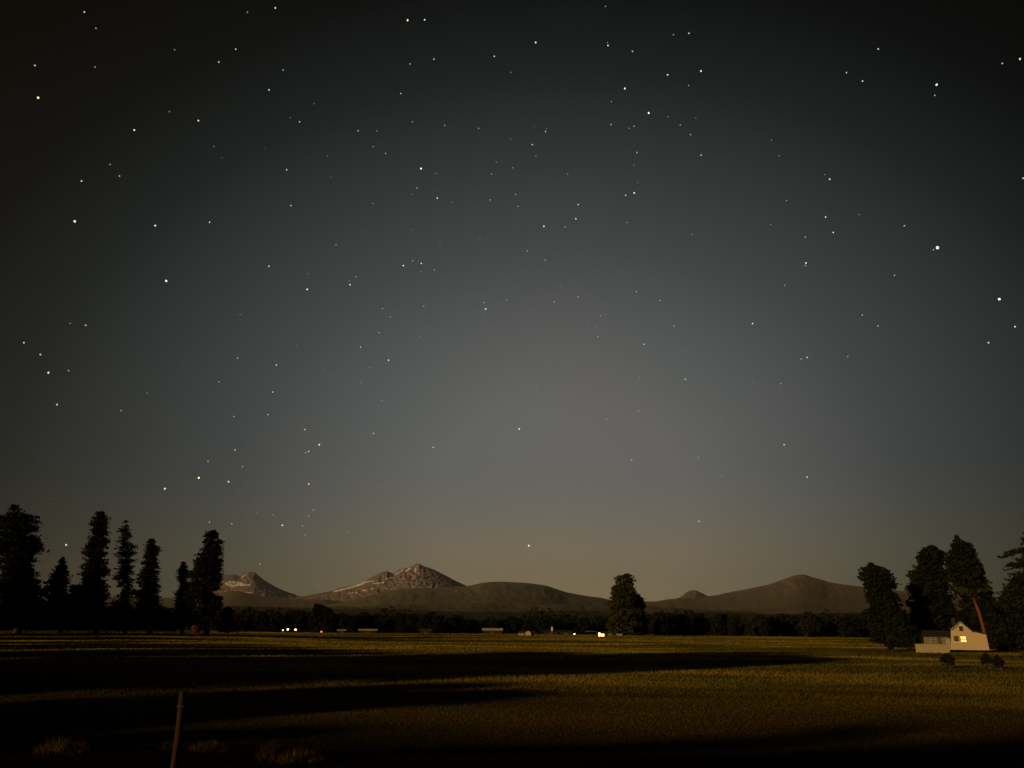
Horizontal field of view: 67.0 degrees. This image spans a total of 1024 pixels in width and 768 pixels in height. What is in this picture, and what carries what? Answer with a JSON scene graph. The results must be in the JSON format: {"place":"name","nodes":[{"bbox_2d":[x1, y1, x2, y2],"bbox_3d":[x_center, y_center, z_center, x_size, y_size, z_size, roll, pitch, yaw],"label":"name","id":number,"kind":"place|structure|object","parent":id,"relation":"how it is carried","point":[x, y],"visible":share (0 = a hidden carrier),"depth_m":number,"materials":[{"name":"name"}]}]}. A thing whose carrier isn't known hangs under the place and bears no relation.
{"place":"outdoors","nodes":[
{"label":"outdoors","id":0,"kind":"place"},
{"bbox_2d":[46,591,341,607],"bbox_3d":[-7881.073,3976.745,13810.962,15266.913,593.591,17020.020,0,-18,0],"label":"hill","id":1,"kind":"structure","parent":0,"point":[235,598],"depth_m":13290.73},
{"bbox_2d":[213,572,298,598],"bbox_3d":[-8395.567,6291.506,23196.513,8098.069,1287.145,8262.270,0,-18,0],"label":"mountain","id":2,"kind":"structure","parent":0,"point":[252,583],"depth_m":22424.63,"materials":[{"name":"stone"}]},
{"bbox_2d":[293,564,465,601],"bbox_3d":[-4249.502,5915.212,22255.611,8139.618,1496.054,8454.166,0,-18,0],"label":"mountain","id":3,"kind":"structure","parent":0,"point":[416,576],"depth_m":21481.61,"materials":[{"name":"brown stone"}]},
{"bbox_2d":[323,582,610,611],"bbox_3d":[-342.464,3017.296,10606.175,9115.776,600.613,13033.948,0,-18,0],"label":"hill","id":4,"kind":"structure","parent":0,"point":[513,593],"depth_m":9940.70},
{"bbox_2d":[103,606,861,625],"bbox_3d":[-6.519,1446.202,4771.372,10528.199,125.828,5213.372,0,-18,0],"label":"hill","id":5,"kind":"structure","parent":0,"point":[591,615],"depth_m":4650.44,"materials":[{"name":"plant"}]},
{"bbox_2d":[0,629,1023,767],"bbox_3d":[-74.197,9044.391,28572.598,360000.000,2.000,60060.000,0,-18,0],"label":"ground","id":6,"kind":"structure","parent":0,"point":[433,728],"depth_m":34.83,"materials":[{"name":"plant"}]},
{"bbox_2d":[0,503,53,633],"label":"pine tree","id":7,"kind":"object","parent":6,"relation":"on","point":[19,548],"visible":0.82,"depth_m":201.35,"materials":[{"name":"green plant"}]},
{"bbox_2d":[37,556,73,632],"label":"pine tree","id":8,"kind":"object","parent":6,"relation":"on","point":[59,576],"visible":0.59,"depth_m":209.06,"materials":[{"name":"green plant"}]},
{"bbox_2d":[27,735,89,755],"bbox_3d":[-8.579,6.883,14.727,1.206,0.457,0.950,0,-18,0],"label":"dry bush","id":9,"kind":"object","parent":6,"relation":"on","point":[62,747],"visible":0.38,"depth_m":14.59,"materials":[{"name":"brown plant"}]},
{"bbox_2d":[73,511,112,633],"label":"pine tree","id":10,"kind":"object","parent":6,"relation":"on","point":[93,582],"visible":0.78,"depth_m":206.45,"materials":[{"name":"green plant"}]},
{"bbox_2d":[112,520,141,633],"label":"fir tree","id":11,"kind":"object","parent":6,"relation":"on","point":[125,568],"visible":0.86,"depth_m":215.24,"materials":[{"name":"green plant"}]},
{"bbox_2d":[127,625,142,630],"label":"tree","id":12,"kind":"object","parent":6,"relation":"on","point":[136,629],"visible":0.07,"depth_m":416.42,"materials":[{"name":"green plant"}]},
{"bbox_2d":[133,538,163,634],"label":"pine tree","id":13,"kind":"object","parent":6,"relation":"on","point":[147,595],"visible":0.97,"depth_m":208.80,"materials":[{"name":"green plant"}]},
{"bbox_2d":[155,738,173,749],"bbox_3d":[-7.765,8.159,17.455,0.600,0.306,0.536,0,-18,0],"label":"dry bush","id":14,"kind":"object","parent":6,"relation":"on","point":[167,745],"visible":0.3,"depth_m":17.38,"materials":[{"name":"brown plant"}]},
{"bbox_2d":[170,692,185,767],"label":"fence post","id":15,"kind":"object","parent":6,"relation":"on","point":[178,735],"visible":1,"depth_m":11.13,"materials":[{"name":"brown wood"}]},
{"bbox_2d":[172,561,193,634],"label":"pine tree","id":16,"kind":"object","parent":6,"relation":"on","point":[180,607],"visible":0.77,"depth_m":214.72,"materials":[{"name":"green plant"}]},
{"bbox_2d":[190,625,205,637],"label":"bush","id":17,"kind":"object","parent":6,"relation":"on","point":[196,629],"visible":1,"depth_m":190.83,"materials":[{"name":"brown plant"}]},
{"bbox_2d":[179,529,226,635],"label":"pine tree","id":18,"kind":"object","parent":6,"relation":"on","point":[205,575],"visible":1,"depth_m":210.80,"materials":[{"name":"green plant"}]},
{"bbox_2d":[185,738,231,752],"bbox_3d":[-6.343,7.594,16.202,1.111,0.372,0.859,-5,-18,17],"label":"dry bush","id":19,"kind":"object","parent":6,"relation":"on","point":[199,747],"visible":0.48,"depth_m":16.09,"materials":[{"name":"brown plant"}]},
{"bbox_2d":[215,607,237,636],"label":"bush","id":20,"kind":"object","parent":6,"relation":"on","point":[228,625],"visible":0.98,"depth_m":211.76,"materials":[{"name":"green plant"}]},
{"bbox_2d":[241,613,254,630],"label":"tree","id":21,"kind":"object","parent":6,"relation":"on","point":[247,621],"visible":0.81,"depth_m":487.02,"materials":[{"name":"green plant"}]},
{"bbox_2d":[251,738,285,762],"bbox_3d":[-4.017,6.087,12.864,0.583,0.449,0.480,0,-18,0],"label":"dry bush","id":22,"kind":"object","parent":6,"relation":"on","point":[269,753],"visible":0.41,"depth_m":12.78,"materials":[{"name":"brown plant"}]},
{"bbox_2d":[279,615,290,631],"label":"tree","id":23,"kind":"object","parent":6,"relation":"on","point":[285,624],"visible":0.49,"depth_m":465.38,"materials":[{"name":"green plant"}]},
{"bbox_2d":[273,745,325,765],"bbox_3d":[-3.390,5.967,12.405,0.917,0.350,0.824,0,-18,0],"label":"dry bush","id":24,"kind":"object","parent":6,"relation":"on","point":[295,758],"visible":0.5,"depth_m":12.30,"materials":[{"name":"brown plant"}]},
{"bbox_2d":[303,611,311,631],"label":"tree","id":25,"kind":"object","parent":6,"relation":"on","point":[308,615],"visible":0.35,"depth_m":466.10,"materials":[{"name":"green plant"}]},
{"bbox_2d":[307,613,312,631],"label":"tree","id":26,"kind":"object","parent":6,"relation":"on","point":[309,629],"visible":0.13,"depth_m":460.42,"materials":[{"name":"green plant"}]},
{"bbox_2d":[308,603,323,632],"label":"tree","id":27,"kind":"object","parent":6,"relation":"on","point":[316,618],"visible":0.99,"depth_m":421.72,"materials":[{"name":"green plant"}]},
{"bbox_2d":[319,606,333,632],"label":"tree","id":28,"kind":"object","parent":6,"relation":"on","point":[324,615],"visible":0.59,"depth_m":438.06,"materials":[{"name":"green plant"}]},
{"bbox_2d":[321,608,336,632],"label":"tree","id":29,"kind":"object","parent":6,"relation":"on","point":[331,616],"visible":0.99,"depth_m":438.02,"materials":[{"name":"green plant"}]},
{"bbox_2d":[334,613,343,631],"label":"tree","id":30,"kind":"object","parent":6,"relation":"on","point":[337,618],"visible":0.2,"depth_m":493.63,"materials":[{"name":"green plant"}]},
{"bbox_2d":[337,629,345,633],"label":"shed","id":31,"kind":"structure","parent":6,"relation":"on","point":[340,631],"depth_m":371.36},
{"bbox_2d":[357,611,370,628],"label":"tree","id":32,"kind":"object","parent":6,"relation":"on","point":[364,616],"visible":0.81,"depth_m":452.77,"materials":[{"name":"green plant"}]},
{"bbox_2d":[358,629,377,632],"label":"barn","id":33,"kind":"structure","parent":6,"relation":"on","point":[367,630],"depth_m":400.08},
{"bbox_2d":[362,614,376,628],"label":"tree","id":34,"kind":"object","parent":6,"relation":"on","point":[371,617],"visible":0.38,"depth_m":456.86,"materials":[{"name":"green plant"}]},
{"bbox_2d":[378,615,387,631],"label":"tree","id":35,"kind":"object","parent":6,"relation":"on","point":[382,618],"visible":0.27,"depth_m":496.61,"materials":[{"name":"green plant"}]},
{"bbox_2d":[405,613,419,632],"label":"tree","id":36,"kind":"object","parent":6,"relation":"on","point":[412,620],"visible":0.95,"depth_m":458.27,"materials":[{"name":"green plant"}]},
{"bbox_2d":[416,613,429,628],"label":"tree","id":37,"kind":"object","parent":6,"relation":"on","point":[424,614],"visible":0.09,"depth_m":452.00,"materials":[{"name":"green plant"}]},
{"bbox_2d":[417,615,433,632],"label":"tree","id":38,"kind":"object","parent":6,"relation":"on","point":[426,620],"visible":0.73,"depth_m":436.80,"materials":[{"name":"green plant"}]},
{"bbox_2d":[419,629,431,633],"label":"shed","id":39,"kind":"structure","parent":6,"relation":"on","point":[425,631],"depth_m":387.93,"materials":[{"name":"brown wood"}]},
{"bbox_2d":[431,615,444,632],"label":"tree","id":40,"kind":"object","parent":6,"relation":"on","point":[436,620],"visible":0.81,"depth_m":450.03,"materials":[{"name":"green plant"}]},
{"bbox_2d":[440,616,458,632],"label":"tree","id":41,"kind":"object","parent":6,"relation":"on","point":[448,623],"visible":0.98,"depth_m":447.09,"materials":[{"name":"green plant"}]},
{"bbox_2d":[451,615,464,632],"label":"tree","id":42,"kind":"object","parent":6,"relation":"on","point":[460,623],"visible":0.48,"depth_m":490.72,"materials":[{"name":"green plant"}]},
{"bbox_2d":[459,619,469,632],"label":"tree","id":43,"kind":"object","parent":6,"relation":"on","point":[465,629],"visible":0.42,"depth_m":503.46,"materials":[{"name":"green plant"}]},
{"bbox_2d":[477,619,486,632],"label":"tree","id":44,"kind":"object","parent":6,"relation":"on","point":[482,623],"visible":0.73,"depth_m":518.71,"materials":[{"name":"green plant"}]},
{"bbox_2d":[105,601,861,634],"bbox_3d":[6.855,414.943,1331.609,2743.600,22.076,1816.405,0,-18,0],"label":"wood","id":45,"kind":"object","parent":6,"relation":"on","point":[749,629],"visible":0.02,"depth_m":594.25,"materials":[{"name":"green plant"}]},
{"bbox_2d":[485,618,490,627],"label":"tree","id":46,"kind":"object","parent":6,"relation":"on","point":[488,623],"visible":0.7,"depth_m":520.09,"materials":[{"name":"green plant"}]},
{"bbox_2d":[482,628,502,633],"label":"barn","id":47,"kind":"structure","parent":6,"relation":"on","point":[492,630],"depth_m":425.92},
{"bbox_2d":[490,619,498,627],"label":"tree","id":48,"kind":"object","parent":6,"relation":"on","point":[494,624],"visible":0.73,"depth_m":452.59,"materials":[{"name":"green plant"}]},
{"bbox_2d":[496,618,507,633],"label":"tree","id":49,"kind":"object","parent":6,"relation":"on","point":[501,622],"visible":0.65,"depth_m":457.00,"materials":[{"name":"green plant"}]},
{"bbox_2d":[503,619,512,632],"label":"tree","id":50,"kind":"object","parent":6,"relation":"on","point":[508,627],"visible":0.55,"depth_m":504.01,"materials":[{"name":"green plant"}]},
{"bbox_2d":[509,617,523,633],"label":"tree","id":51,"kind":"object","parent":6,"relation":"on","point":[517,624],"visible":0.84,"depth_m":516.19,"materials":[{"name":"green plant"}]},
{"bbox_2d":[517,631,534,635],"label":"house","id":52,"kind":"structure","parent":6,"relation":"on","point":[525,633],"depth_m":351.34,"materials":[{"name":"beige"}]},
{"bbox_2d":[521,620,535,631],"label":"tree","id":53,"kind":"object","parent":6,"relation":"on","point":[527,625],"visible":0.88,"depth_m":457.00,"materials":[{"name":"green plant"}]},
{"bbox_2d":[525,616,537,633],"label":"tree","id":54,"kind":"object","parent":6,"relation":"on","point":[532,619],"visible":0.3,"depth_m":524.22,"materials":[{"name":"green plant"}]},
{"bbox_2d":[532,617,546,633],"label":"tree","id":55,"kind":"object","parent":6,"relation":"on","point":[537,626],"visible":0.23,"depth_m":480.26,"materials":[{"name":"green plant"}]},
{"bbox_2d":[535,618,554,633],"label":"tree","id":56,"kind":"object","parent":6,"relation":"on","point":[545,624],"visible":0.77,"depth_m":445.07,"materials":[{"name":"green plant"}]},
{"bbox_2d":[543,627,558,634],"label":"house","id":57,"kind":"structure","parent":6,"relation":"on","point":[551,632],"depth_m":423.81,"materials":[{"name":"brown wood"}]},
{"bbox_2d":[559,630,572,634],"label":"barn","id":58,"kind":"structure","parent":6,"relation":"on","point":[565,632],"depth_m":400.30,"materials":[{"name":"brown wood"}]},
{"bbox_2d":[562,616,577,633],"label":"tree","id":59,"kind":"object","parent":6,"relation":"on","point":[569,622],"visible":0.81,"depth_m":461.04,"materials":[{"name":"green plant"}]},
{"bbox_2d":[579,618,592,633],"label":"tree","id":60,"kind":"object","parent":6,"relation":"on","point":[586,626],"visible":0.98,"depth_m":458.18,"materials":[{"name":"green plant"}]},
{"bbox_2d":[594,615,604,630],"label":"tree","id":61,"kind":"object","parent":6,"relation":"on","point":[599,620],"visible":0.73,"depth_m":499.01,"materials":[{"name":"green plant"}]},
{"bbox_2d":[595,631,608,635],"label":"cabin","id":62,"kind":"object","parent":6,"relation":"on","point":[601,633],"visible":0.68,"depth_m":338.34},
{"bbox_2d":[602,617,609,630],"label":"tree","id":63,"kind":"object","parent":6,"relation":"on","point":[604,623],"visible":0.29,"depth_m":470.68,"materials":[{"name":"green plant"}]},
{"bbox_2d":[604,573,642,635],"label":"tree","id":64,"kind":"object","parent":6,"relation":"on","point":[624,613],"visible":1,"depth_m":405.79,"materials":[{"name":"green plant"}]},
{"bbox_2d":[632,593,649,635],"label":"tree","id":65,"kind":"object","parent":6,"relation":"on","point":[642,630],"visible":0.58,"depth_m":410.52,"materials":[{"name":"green plant"}]},
{"bbox_2d":[651,612,669,634],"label":"tree","id":66,"kind":"object","parent":6,"relation":"on","point":[663,620],"visible":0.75,"depth_m":440.99,"materials":[{"name":"green plant"}]},
{"bbox_2d":[665,612,676,634],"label":"tree","id":67,"kind":"object","parent":6,"relation":"on","point":[671,616],"visible":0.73,"depth_m":449.97,"materials":[{"name":"green plant"}]},
{"bbox_2d":[671,614,691,635],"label":"tree","id":68,"kind":"object","parent":6,"relation":"on","point":[681,625],"visible":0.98,"depth_m":438.80,"materials":[{"name":"green plant"}]},
{"bbox_2d":[706,617,713,634],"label":"tree","id":69,"kind":"object","parent":6,"relation":"on","point":[710,631],"visible":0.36,"depth_m":486.92,"materials":[{"name":"green plant"}]},
{"bbox_2d":[710,614,726,635],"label":"tree","id":70,"kind":"object","parent":6,"relation":"on","point":[716,626],"visible":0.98,"depth_m":434.20,"materials":[{"name":"green plant"}]},
{"bbox_2d":[714,614,729,635],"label":"tree","id":71,"kind":"object","parent":6,"relation":"on","point":[725,618],"visible":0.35,"depth_m":454.82,"materials":[{"name":"green plant"}]},
{"bbox_2d":[730,614,746,635],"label":"tree","id":72,"kind":"object","parent":6,"relation":"on","point":[740,620],"visible":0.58,"depth_m":481.92,"materials":[{"name":"green plant"}]},
{"bbox_2d":[750,614,768,635],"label":"tree","id":73,"kind":"object","parent":6,"relation":"on","point":[756,625],"visible":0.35,"depth_m":428.47,"materials":[{"name":"green plant"}]},
{"bbox_2d":[756,616,772,636],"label":"tree","id":74,"kind":"object","parent":6,"relation":"on","point":[765,627],"visible":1,"depth_m":408.67,"materials":[{"name":"green plant"}]},
{"bbox_2d":[776,613,789,635],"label":"tree","id":75,"kind":"object","parent":6,"relation":"on","point":[785,616],"visible":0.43,"depth_m":456.97,"materials":[{"name":"green plant"}]},
{"bbox_2d":[783,614,801,635],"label":"tree","id":76,"kind":"object","parent":6,"relation":"on","point":[793,621],"visible":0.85,"depth_m":446.90,"materials":[{"name":"green plant"}]},
{"bbox_2d":[798,611,821,636],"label":"tree","id":77,"kind":"object","parent":6,"relation":"on","point":[810,627],"visible":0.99,"depth_m":405.99,"materials":[{"name":"green plant"}]},
{"bbox_2d":[833,615,859,636],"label":"tree","id":78,"kind":"object","parent":6,"relation":"on","point":[847,625],"visible":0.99,"depth_m":393.22,"materials":[{"name":"green plant"}]},
{"bbox_2d":[858,617,865,636],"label":"tree","id":79,"kind":"object","parent":6,"relation":"on","point":[861,635],"visible":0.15,"depth_m":444.17,"materials":[{"name":"green plant"}]},
{"bbox_2d":[863,620,872,636],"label":"tree","id":80,"kind":"object","parent":6,"relation":"on","point":[868,629],"visible":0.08,"depth_m":419.61,"materials":[{"name":"green plant"}]},
{"bbox_2d":[856,562,909,647],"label":"tree","id":81,"kind":"object","parent":6,"relation":"on","point":[883,599],"visible":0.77,"depth_m":177.98,"materials":[{"name":"green plant"}]},
{"bbox_2d":[886,641,893,651],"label":"bush","id":82,"kind":"object","parent":6,"relation":"on","point":[890,646],"visible":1,"depth_m":144.24,"materials":[{"name":"green plant"}]},
{"bbox_2d":[883,613,922,649],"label":"bush","id":83,"kind":"object","parent":6,"relation":"on","point":[903,632],"visible":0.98,"depth_m":158.21,"materials":[{"name":"green plant"}]},
{"bbox_2d":[904,545,957,635],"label":"tree","id":84,"kind":"object","parent":6,"relation":"on","point":[931,606],"visible":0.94,"depth_m":188.04,"materials":[{"name":"green plant"}]},
{"bbox_2d":[915,644,949,652],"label":"garden wall","id":85,"kind":"structure","parent":6,"relation":"on","point":[933,648],"depth_m":139.71,"materials":[{"name":"beige"}]},
{"bbox_2d":[939,652,955,667],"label":"shrub","id":86,"kind":"object","parent":6,"relation":"on","point":[947,659],"visible":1,"depth_m":76.36,"materials":[{"name":"green plant"}]},
{"bbox_2d":[921,618,988,649],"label":"farmhouse","id":87,"kind":"object","parent":6,"relation":"on","point":[964,636],"visible":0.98,"depth_m":143.32,"materials":[{"name":"white"}]},
{"bbox_2d":[945,639,950,649],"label":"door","id":88,"kind":"structure","parent":87,"relation":"in","point":[947,640],"depth_m":144.62,"materials":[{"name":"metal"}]},
{"bbox_2d":[960,636,966,641],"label":"window","id":89,"kind":"structure","parent":87,"relation":"in","point":[963,638],"depth_m":142.86,"materials":[{"name":"yellow glass"}]},
{"bbox_2d":[942,534,997,644],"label":"tree","id":90,"kind":"object","parent":6,"relation":"on","point":[965,566],"visible":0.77,"depth_m":179.87,"materials":[{"name":"green plant"}]},
{"bbox_2d":[953,585,990,644],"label":"pine tree","id":91,"kind":"object","parent":6,"relation":"on","point":[977,609],"visible":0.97,"depth_m":153.23,"materials":[{"name":"plant"}]},
{"bbox_2d":[980,651,991,668],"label":"shrub","id":92,"kind":"object","parent":6,"relation":"on","point":[986,658],"visible":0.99,"depth_m":74.96,"materials":[{"name":"green plant"}]},
{"bbox_2d":[990,654,1005,669],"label":"shrub","id":93,"kind":"object","parent":6,"relation":"on","point":[998,661],"visible":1,"depth_m":72.70,"materials":[{"name":"green plant"}]},
{"bbox_2d":[987,581,1023,650],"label":"tree","id":94,"kind":"object","parent":6,"relation":"on","point":[1005,642],"visible":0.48,"depth_m":161.94,"materials":[{"name":"green plant"}]},
{"bbox_2d":[997,514,1023,658],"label":"fir tree","id":95,"kind":"object","parent":6,"relation":"on","point":[1017,622],"visible":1,"depth_m":96.19,"materials":[{"name":"green plant"}]},
{"bbox_2d":[0,0,1023,601],"label":"sky","id":96,"kind":"structure","parent":0,"point":[923,415],"materials":[{"name":"grey"}]},
{"bbox_2d":[291,603,761,613],"bbox_3d":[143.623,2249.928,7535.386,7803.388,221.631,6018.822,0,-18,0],"label":"hill","id":97,"kind":"structure","parent":0,"point":[478,607],"depth_m":7419.15,"materials":[{"name":"plant"}]},
{"bbox_2d":[676,590,706,598],"bbox_3d":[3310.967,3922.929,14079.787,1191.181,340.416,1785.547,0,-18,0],"label":"hill","id":98,"kind":"structure","parent":0,"point":[692,594],"depth_m":13997.44,"materials":[{"name":"brown stone"}]},
{"bbox_2d":[645,575,997,613],"bbox_3d":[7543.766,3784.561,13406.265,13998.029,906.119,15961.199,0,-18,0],"label":"hill","id":99,"kind":"structure","parent":0,"point":[797,594],"depth_m":12117.00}
]}

